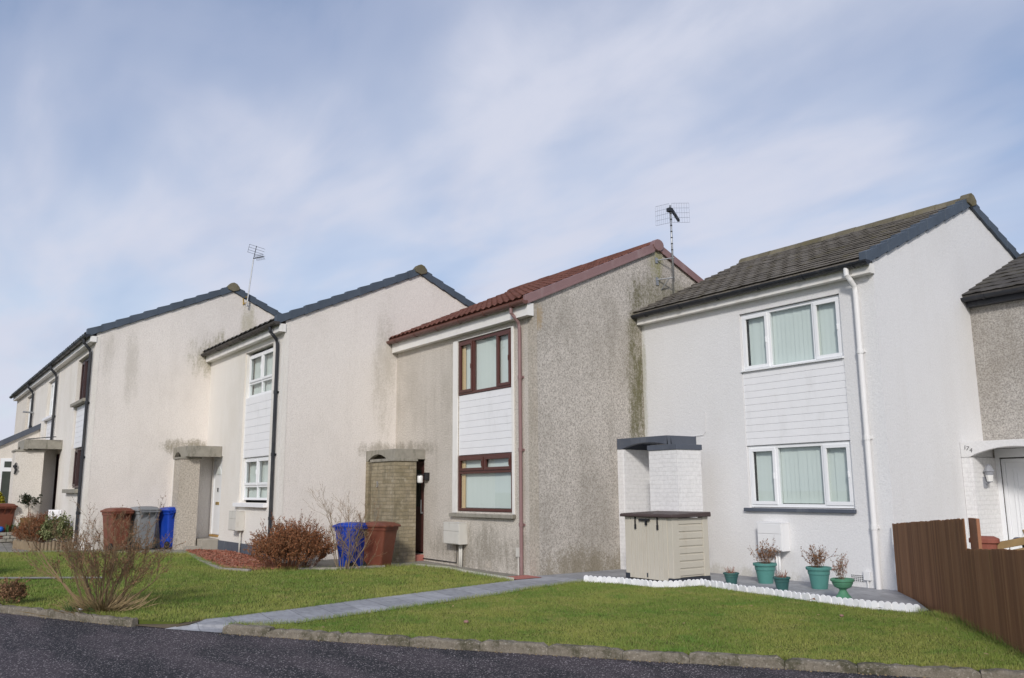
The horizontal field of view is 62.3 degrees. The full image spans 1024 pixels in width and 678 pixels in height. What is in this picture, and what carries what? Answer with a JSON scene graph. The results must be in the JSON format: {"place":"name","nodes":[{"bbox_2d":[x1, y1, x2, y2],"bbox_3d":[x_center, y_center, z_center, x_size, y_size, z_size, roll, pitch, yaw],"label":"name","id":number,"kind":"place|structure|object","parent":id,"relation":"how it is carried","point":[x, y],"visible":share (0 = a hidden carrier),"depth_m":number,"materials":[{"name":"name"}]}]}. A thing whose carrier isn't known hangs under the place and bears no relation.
{"place":"outdoors","nodes":[
{"label":"outdoors","id":0,"kind":"place"},
{"bbox_2d":[9,379,36,434],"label":"terraced house","id":1,"kind":"structure","parent":0,"point":[24,395],"depth_m":32.10,"materials":[{"name":"paint"}]},
{"bbox_2d":[27,399,30,427],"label":"window","id":2,"kind":"structure","parent":1,"relation":"in","point":[30,399],"depth_m":31.90,"materials":[{"name":"white plastic"}]},
{"bbox_2d":[0,539,218,553],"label":"side paving","id":3,"kind":"structure","parent":0,"point":[5,546],"depth_m":20.53,"materials":[{"name":"grey concrete"}]},
{"bbox_2d":[0,491,4,502],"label":"golden conifer","id":4,"kind":"object","parent":3,"relation":"on","point":[2,498],"visible":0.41,"depth_m":24.04,"materials":[{"name":"yellow plant"}]},
{"bbox_2d":[0,503,17,538],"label":"wheelie bin","id":5,"kind":"object","parent":3,"relation":"on","point":[7,511],"visible":0.69,"depth_m":23.06,"materials":[{"name":"brown plastic"}]},
{"bbox_2d":[0,524,39,541],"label":"stone planter","id":6,"kind":"object","parent":3,"relation":"on","point":[6,537],"visible":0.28,"depth_m":22.74,"materials":[{"name":"stone"}]},
{"bbox_2d":[17,492,42,539],"bbox_3d":[-13.251,4.843,23.195,0.600,1.276,0.648,7,-12,-35],"label":"topiary pot","id":7,"kind":"object","parent":3,"relation":"on","point":[26,498],"visible":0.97,"depth_m":23.21,"materials":[{"name":"green plant"}]},
{"bbox_2d":[9,540,70,548],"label":"bed soil","id":8,"kind":"structure","parent":3,"relation":"on","point":[42,541],"depth_m":22.66,"materials":[{"name":"brown soil"}]},
{"bbox_2d":[9,510,50,542],"bbox_3d":[-12.150,4.808,21.582,1.149,0.947,1.278,7,-12,-35],"label":"rusty bush","id":9,"kind":"object","parent":8,"relation":"on","point":[40,521],"visible":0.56,"depth_m":21.38,"materials":[{"name":"orange plant"}]},
{"bbox_2d":[36,511,73,543],"bbox_3d":[-11.451,4.782,21.300,0.950,0.910,0.732,-6,-12,29],"label":"variegated bush","id":10,"kind":"object","parent":8,"relation":"on","point":[47,525],"visible":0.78,"depth_m":21.17,"materials":[{"name":"green plant"}]},
{"bbox_2d":[48,510,61,519],"bbox_3d":[-12.154,4.761,22.497,0.340,0.440,0.075,0,-10,-1],"label":"white board","id":11,"kind":"object","parent":8,"relation":"on","point":[56,512],"visible":0.45,"depth_m":22.49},
{"bbox_2d":[12,539,73,550],"bbox_3d":[-11.497,5.000,20.459,1.757,0.278,0.515,-3,-10,13],"label":"log edging","id":12,"kind":"object","parent":3,"relation":"on","point":[22,544],"visible":0.49,"depth_m":20.35,"materials":[{"name":"beige wood"}]},
{"bbox_2d":[100,507,134,550],"bbox_3d":[-9.550,4.579,20.422,0.788,1.009,0.572,-9,-14,41],"label":"wheelie bin","id":13,"kind":"object","parent":3,"relation":"on","point":[118,511],"visible":0.74,"depth_m":20.23,"materials":[{"name":"brown plastic"}]},
{"bbox_2d":[130,506,160,549],"bbox_3d":[-9.060,4.623,20.748,0.829,1.031,0.584,-10,-14,43],"label":"wheelie bin","id":14,"kind":"object","parent":3,"relation":"on","point":[145,517],"visible":0.67,"depth_m":20.55,"materials":[{"name":"grey plastic"}]},
{"bbox_2d":[158,507,175,548],"bbox_3d":[-8.457,4.684,21.050,0.741,1.009,0.613,-9,-13,39],"label":"wheelie bin","id":15,"kind":"object","parent":3,"relation":"on","point":[166,517],"visible":0.45,"depth_m":20.79,"materials":[{"name":"blue plastic"}]},
{"bbox_2d":[0,552,492,623],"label":"lawn","id":16,"kind":"structure","parent":0,"point":[147,621],"depth_m":13.42,"materials":[{"name":"grass"}]},
{"bbox_2d":[0,576,30,604],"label":"shrub","id":17,"kind":"object","parent":16,"relation":"on","point":[17,590],"visible":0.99,"depth_m":11.61,"materials":[{"name":"brown plant"}]},
{"bbox_2d":[0,577,101,578],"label":"garden strip","id":18,"kind":"object","parent":16,"relation":"on","point":[36,577],"visible":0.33,"depth_m":14.61,"materials":[{"name":"grey concrete"}]},
{"bbox_2d":[11,496,185,618],"bbox_3d":[-5.565,2.807,11.236,1.927,1.545,2.322,7,-12,-35],"label":"leafless shrub","id":19,"kind":"object","parent":16,"relation":"on","point":[91,604],"visible":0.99,"depth_m":11.03,"materials":[{"name":"brown plant"}]},
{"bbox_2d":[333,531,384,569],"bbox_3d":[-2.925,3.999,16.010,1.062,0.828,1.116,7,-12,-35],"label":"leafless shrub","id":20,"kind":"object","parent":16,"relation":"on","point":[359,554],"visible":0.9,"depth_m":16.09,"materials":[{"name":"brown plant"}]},
{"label":"gravel bed","id":21,"kind":"structure","parent":16,"relation":"on","visible":0},
{"bbox_2d":[185,548,285,569],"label":"gravel","id":22,"kind":"structure","parent":21,"relation":"on","point":[242,560],"depth_m":17.95,"materials":[{"name":"red gravel"}]},
{"bbox_2d":[291,559,518,575],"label":"yard paving","id":23,"kind":"structure","parent":0,"point":[327,563],"depth_m":17.25,"materials":[{"name":"grey concrete"}]},
{"bbox_2d":[332,522,367,566],"bbox_3d":[-3.196,4.085,16.713,0.678,0.922,0.486,-5,-11,26],"label":"wheelie bin","id":24,"kind":"object","parent":23,"relation":"on","point":[343,559],"visible":0.65,"depth_m":16.56,"materials":[{"name":"blue plastic"}]},
{"bbox_2d":[363,521,400,565],"bbox_3d":[-2.638,4.104,16.843,0.806,0.922,0.560,-5,-11,26],"label":"wheelie bin","id":25,"kind":"object","parent":23,"relation":"on","point":[384,533],"visible":0.65,"depth_m":16.66,"materials":[{"name":"brown plastic"}]},
{"bbox_2d":[508,575,539,578],"bbox_3d":[0.167,4.137,14.712,0.600,0.001,0.510,7,-12,-35],"label":"red step","id":26,"kind":"object","parent":23,"relation":"on","point":[523,577],"visible":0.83,"depth_m":14.80,"materials":[{"name":"paint"}]},
{"bbox_2d":[0,613,922,677],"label":"road","id":27,"kind":"structure","parent":0,"point":[34,647],"depth_m":8.00,"materials":[{"name":"grey asphalt"}]},
{"bbox_2d":[0,604,137,626],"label":"kerb","id":28,"kind":"structure","parent":27,"relation":"on","point":[100,619],"depth_m":10.65,"materials":[{"name":"concrete"}]},
{"bbox_2d":[137,617,202,627],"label":"verge earth","id":29,"kind":"structure","parent":27,"relation":"on","point":[166,625],"depth_m":10.00,"materials":[{"name":"brown soil"}]},
{"bbox_2d":[166,619,244,632],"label":"path ramp","id":30,"kind":"structure","parent":27,"relation":"on","point":[209,625],"depth_m":9.86,"materials":[{"name":"grey concrete"}]},
{"bbox_2d":[222,623,1023,677],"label":"kerb","id":31,"kind":"structure","parent":27,"relation":"on","point":[708,658],"depth_m":7.93,"materials":[{"name":"concrete"}]},
{"bbox_2d":[0,0,1023,440],"label":"sky","id":32,"kind":"structure","parent":0,"point":[493,147],"materials":[{"name":"blue"}]},
{"bbox_2d":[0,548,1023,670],"bbox_3d":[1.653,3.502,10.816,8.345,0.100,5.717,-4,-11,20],"label":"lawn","id":33,"kind":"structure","parent":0,"point":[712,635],"depth_m":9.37,"materials":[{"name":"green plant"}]},
{"bbox_2d":[584,575,919,612],"bbox_3d":[3.351,3.690,12.412,0.846,0.165,5.362,9,-14,-44],"label":"lawn edging","id":34,"kind":"object","parent":33,"relation":"on","point":[887,605],"visible":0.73,"depth_m":12.12,"materials":[{"name":"white stone"}]},
{"bbox_2d":[208,569,927,624],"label":"path","id":35,"kind":"structure","parent":0,"point":[801,587],"depth_m":12.15,"materials":[{"name":"grey concrete"}]},
{"bbox_2d":[620,511,710,581],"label":"garden store","id":36,"kind":"structure","parent":35,"relation":"on","point":[662,546],"depth_m":13.99,"materials":[{"name":"beige plastic"}]},
{"bbox_2d":[629,517,647,578],"bbox_3d":[2.137,3.518,14.299,0.033,1.000,0.420,7,-12,-35],"label":"door","id":37,"kind":"structure","parent":36,"relation":"in","point":[638,536],"depth_m":14.28,"materials":[{"name":"beige plastic"}]},
{"bbox_2d":[646,517,668,580],"bbox_3d":[2.401,3.452,13.937,0.033,1.000,0.469,7,-12,-35],"label":"door","id":38,"kind":"structure","parent":36,"relation":"in","point":[657,540],"depth_m":13.92,"materials":[{"name":"beige plastic"}]},
{"bbox_2d":[723,566,738,583],"bbox_3d":[3.476,3.747,13.427,0.255,0.285,0.255,7,-12,-35],"label":"flower pot","id":39,"kind":"object","parent":35,"relation":"on","point":[730,576],"visible":0.97,"depth_m":13.35,"materials":[{"name":"green plastic"}]},
{"bbox_2d":[747,538,781,583],"bbox_3d":[4.095,3.547,13.648,0.494,0.748,0.474,4,-11,-23],"label":"flower pot","id":40,"kind":"object","parent":35,"relation":"on","point":[765,571],"visible":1,"depth_m":13.53,"materials":[{"name":"teal plastic"}]},
{"bbox_2d":[773,570,790,590],"bbox_3d":[3.994,3.571,12.535,0.255,0.313,0.255,7,-12,-35],"label":"flower pot","id":41,"kind":"object","parent":35,"relation":"on","point":[781,581],"visible":0.98,"depth_m":12.46,"materials":[{"name":"green plastic"}]},
{"bbox_2d":[800,544,841,588],"bbox_3d":[4.639,3.438,12.823,0.512,0.666,0.511,7,-12,-35],"label":"flower pot","id":42,"kind":"object","parent":35,"relation":"on","point":[818,574],"visible":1,"depth_m":12.74,"materials":[{"name":"teal plastic"}]},
{"bbox_2d":[828,553,854,598],"bbox_3d":[4.513,3.236,11.599,0.335,0.637,0.316,7,-12,-35],"label":"garden urn","id":43,"kind":"object","parent":35,"relation":"on","point":[842,584],"visible":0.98,"depth_m":11.53,"materials":[{"name":"green plastic"}]},
{"bbox_2d":[270,562,930,623],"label":"garden ground","id":44,"kind":"structure","parent":0,"point":[510,592],"depth_m":12.02,"materials":[{"name":"brown soil"}]},
{"bbox_2d":[0,360,60,502],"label":"terraced house","id":45,"kind":"structure","parent":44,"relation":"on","point":[45,380],"depth_m":27.54,"materials":[{"name":"paint"}]},
{"bbox_2d":[0,458,11,502],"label":"door","id":46,"kind":"structure","parent":45,"relation":"in","point":[5,464],"depth_m":27.41,"materials":[{"name":"white plastic"}]},
{"bbox_2d":[13,462,16,473],"bbox_3d":[-13.735,3.573,23.409,0.116,0.329,0.067,3,-11,-19],"label":"wall ornament","id":47,"kind":"object","parent":45,"relation":"attached to","point":[15,467],"depth_m":23.39,"materials":[{"name":"black metal"}]},
{"bbox_2d":[49,382,54,414],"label":"window","id":48,"kind":"structure","parent":45,"relation":"in","point":[53,384],"depth_m":27.45,"materials":[{"name":"white plastic"}]},
{"bbox_2d":[8,283,281,549],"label":"terraced house","id":49,"kind":"structure","parent":44,"relation":"on","point":[133,404],"depth_m":22.03,"materials":[{"name":"paint"}]},
{"bbox_2d":[52,454,59,509],"bbox_3d":[-13.191,4.494,24.526,0.100,2.290,0.810,7,-12,-35],"label":"door","id":50,"kind":"structure","parent":49,"relation":"in","point":[57,457],"depth_m":24.73,"materials":[{"name":"metal"}]},
{"bbox_2d":[72,448,80,487],"bbox_3d":[-11.236,3.348,22.045,0.102,1.030,1.730,7,-12,-35],"label":"window","id":51,"kind":"structure","parent":49,"relation":"in","point":[76,469],"depth_m":22.37,"materials":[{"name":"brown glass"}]},
{"bbox_2d":[79,358,88,399],"bbox_3d":[-11.251,1.074,22.450,0.102,1.150,1.730,7,-12,-35],"label":"window","id":52,"kind":"structure","parent":49,"relation":"in","point":[84,372],"depth_m":22.79,"materials":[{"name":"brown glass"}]},
{"bbox_2d":[243,244,264,305],"bbox_3d":[-7.210,-1.776,23.719,0.550,1.776,0.306,4,-11,-24],"label":"tv aerial","id":53,"kind":"object","parent":49,"relation":"attached to","point":[258,257],"visible":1,"depth_m":23.75,"materials":[{"name":"metal"}]},
{"bbox_2d":[189,553,251,571],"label":"garden kerb","id":54,"kind":"structure","parent":44,"relation":"on","point":[220,567],"depth_m":16.20,"materials":[{"name":"concrete"}]},
{"bbox_2d":[243,509,339,570],"bbox_3d":[-4.334,3.921,16.616,1.890,1.164,2.150,7,-12,-35],"label":"rusty bush","id":55,"kind":"object","parent":44,"relation":"on","point":[290,543],"visible":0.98,"depth_m":16.23,"materials":[{"name":"orange plant"}]},
{"bbox_2d":[170,264,474,561],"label":"terraced house","id":56,"kind":"structure","parent":44,"relation":"on","point":[302,401],"depth_m":19.44,"materials":[{"name":"paint"}]},
{"bbox_2d":[211,457,222,534],"bbox_3d":[-7.415,3.964,21.427,0.090,1.910,0.780,7,-12,-35],"label":"door","id":57,"kind":"structure","parent":56,"relation":"in","point":[217,480],"depth_m":21.48,"materials":[{"name":"white plastic"}]},
{"bbox_2d":[244,456,268,499],"bbox_3d":[-5.770,3.188,19.360,0.155,0.970,1.810,7,-12,-35],"label":"window","id":58,"kind":"structure","parent":56,"relation":"in","point":[257,485],"depth_m":19.42,"materials":[{"name":"white plastic"}]},
{"bbox_2d":[248,348,272,397],"bbox_3d":[-5.787,0.796,19.786,0.155,1.030,1.810,7,-12,-35],"label":"window","id":59,"kind":"structure","parent":56,"relation":"in","point":[262,382],"depth_m":19.85,"materials":[{"name":"white plastic"}]},
{"bbox_2d":[298,565,384,569],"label":"garden kerb","id":60,"kind":"structure","parent":44,"relation":"on","point":[331,568],"depth_m":16.17,"materials":[{"name":"concrete"}]},
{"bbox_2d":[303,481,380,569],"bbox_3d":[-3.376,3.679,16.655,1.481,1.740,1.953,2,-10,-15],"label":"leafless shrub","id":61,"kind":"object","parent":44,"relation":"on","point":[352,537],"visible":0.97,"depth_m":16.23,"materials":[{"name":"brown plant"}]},
{"bbox_2d":[417,564,513,579],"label":"garden kerb","id":62,"kind":"structure","parent":44,"relation":"on","point":[463,570],"depth_m":15.48,"materials":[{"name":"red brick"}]},
{"bbox_2d":[365,239,702,577],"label":"terraced house","id":63,"kind":"structure","parent":44,"relation":"on","point":[519,410],"depth_m":16.66,"materials":[{"name":"grey concrete"}]},
{"bbox_2d":[415,461,423,551],"bbox_3d":[-2.129,3.698,18.771,0.122,1.950,0.900,7,-12,-35],"label":"door","id":64,"kind":"structure","parent":63,"relation":"in","point":[420,464],"depth_m":18.59,"materials":[{"name":"black glass"}]},
{"bbox_2d":[459,328,510,395],"bbox_3d":[-0.534,0.487,17.000,0.132,1.130,1.910,7,-12,-35],"label":"window","id":65,"kind":"structure","parent":63,"relation":"in","point":[484,365],"depth_m":17.08,"materials":[{"name":"brown glass"}]},
{"bbox_2d":[458,453,511,511],"bbox_3d":[-0.518,2.816,16.585,0.132,1.100,1.910,7,-12,-35],"label":"window","id":66,"kind":"structure","parent":63,"relation":"in","point":[485,480],"depth_m":16.63,"materials":[{"name":"brown glass"}]},
{"bbox_2d":[655,203,689,289],"bbox_3d":[3.397,-1.910,18.385,0.771,1.882,0.976,0,-10,-2],"label":"tv aerial","id":67,"kind":"object","parent":63,"relation":"attached to","point":[670,210],"visible":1,"depth_m":18.01,"materials":[{"name":"metal"}]},
{"bbox_2d":[617,193,1020,590],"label":"terraced house","id":68,"kind":"structure","parent":44,"relation":"on","point":[819,391],"depth_m":14.40,"materials":[{"name":"white paint"}]},
{"bbox_2d":[741,295,843,369],"bbox_3d":[4.790,-0.059,14.533,0.132,1.050,2.030,7,-12,-35],"label":"window","id":69,"kind":"structure","parent":68,"relation":"in","point":[813,331],"depth_m":14.54,"materials":[{"name":"white plastic"}]},
{"bbox_2d":[748,441,854,507],"bbox_3d":[4.806,2.274,14.117,0.132,1.050,2.030,7,-12,-35],"label":"window","id":70,"kind":"structure","parent":68,"relation":"in","point":[820,474],"depth_m":14.11,"materials":[{"name":"white plastic"}]},
{"bbox_2d":[892,518,1023,652],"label":"garden fence","id":71,"kind":"object","parent":44,"relation":"on","point":[939,565],"visible":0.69,"depth_m":9.39,"materials":[{"name":"brown wood"}]},
{"bbox_2d":[960,252,1023,549],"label":"terraced house","id":72,"kind":"structure","parent":44,"relation":"on","point":[993,474],"depth_m":14.29,"materials":[{"name":"concrete"}]},
{"bbox_2d":[1001,458,1023,549],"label":"door","id":73,"kind":"structure","parent":72,"relation":"in","point":[1012,469],"depth_m":14.11,"materials":[{"name":"white plastic"}]},
{"label":"neighbour yard","id":74,"kind":"structure","parent":0,"visible":0},
{"bbox_2d":[969,536,999,548],"bbox_3d":[6.294,3.058,11.218,0.360,0.870,0.280,-9,-13,39],"label":"plant trough","id":75,"kind":"object","parent":74,"relation":"on","point":[990,542],"visible":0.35,"depth_m":11.15,"materials":[{"name":"ceramic"}]},
{"bbox_2d":[997,530,1023,549],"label":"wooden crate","id":76,"kind":"object","parent":74,"relation":"on","point":[1010,543],"visible":0.21,"depth_m":11.12,"materials":[{"name":"beige wood"}]}
]}

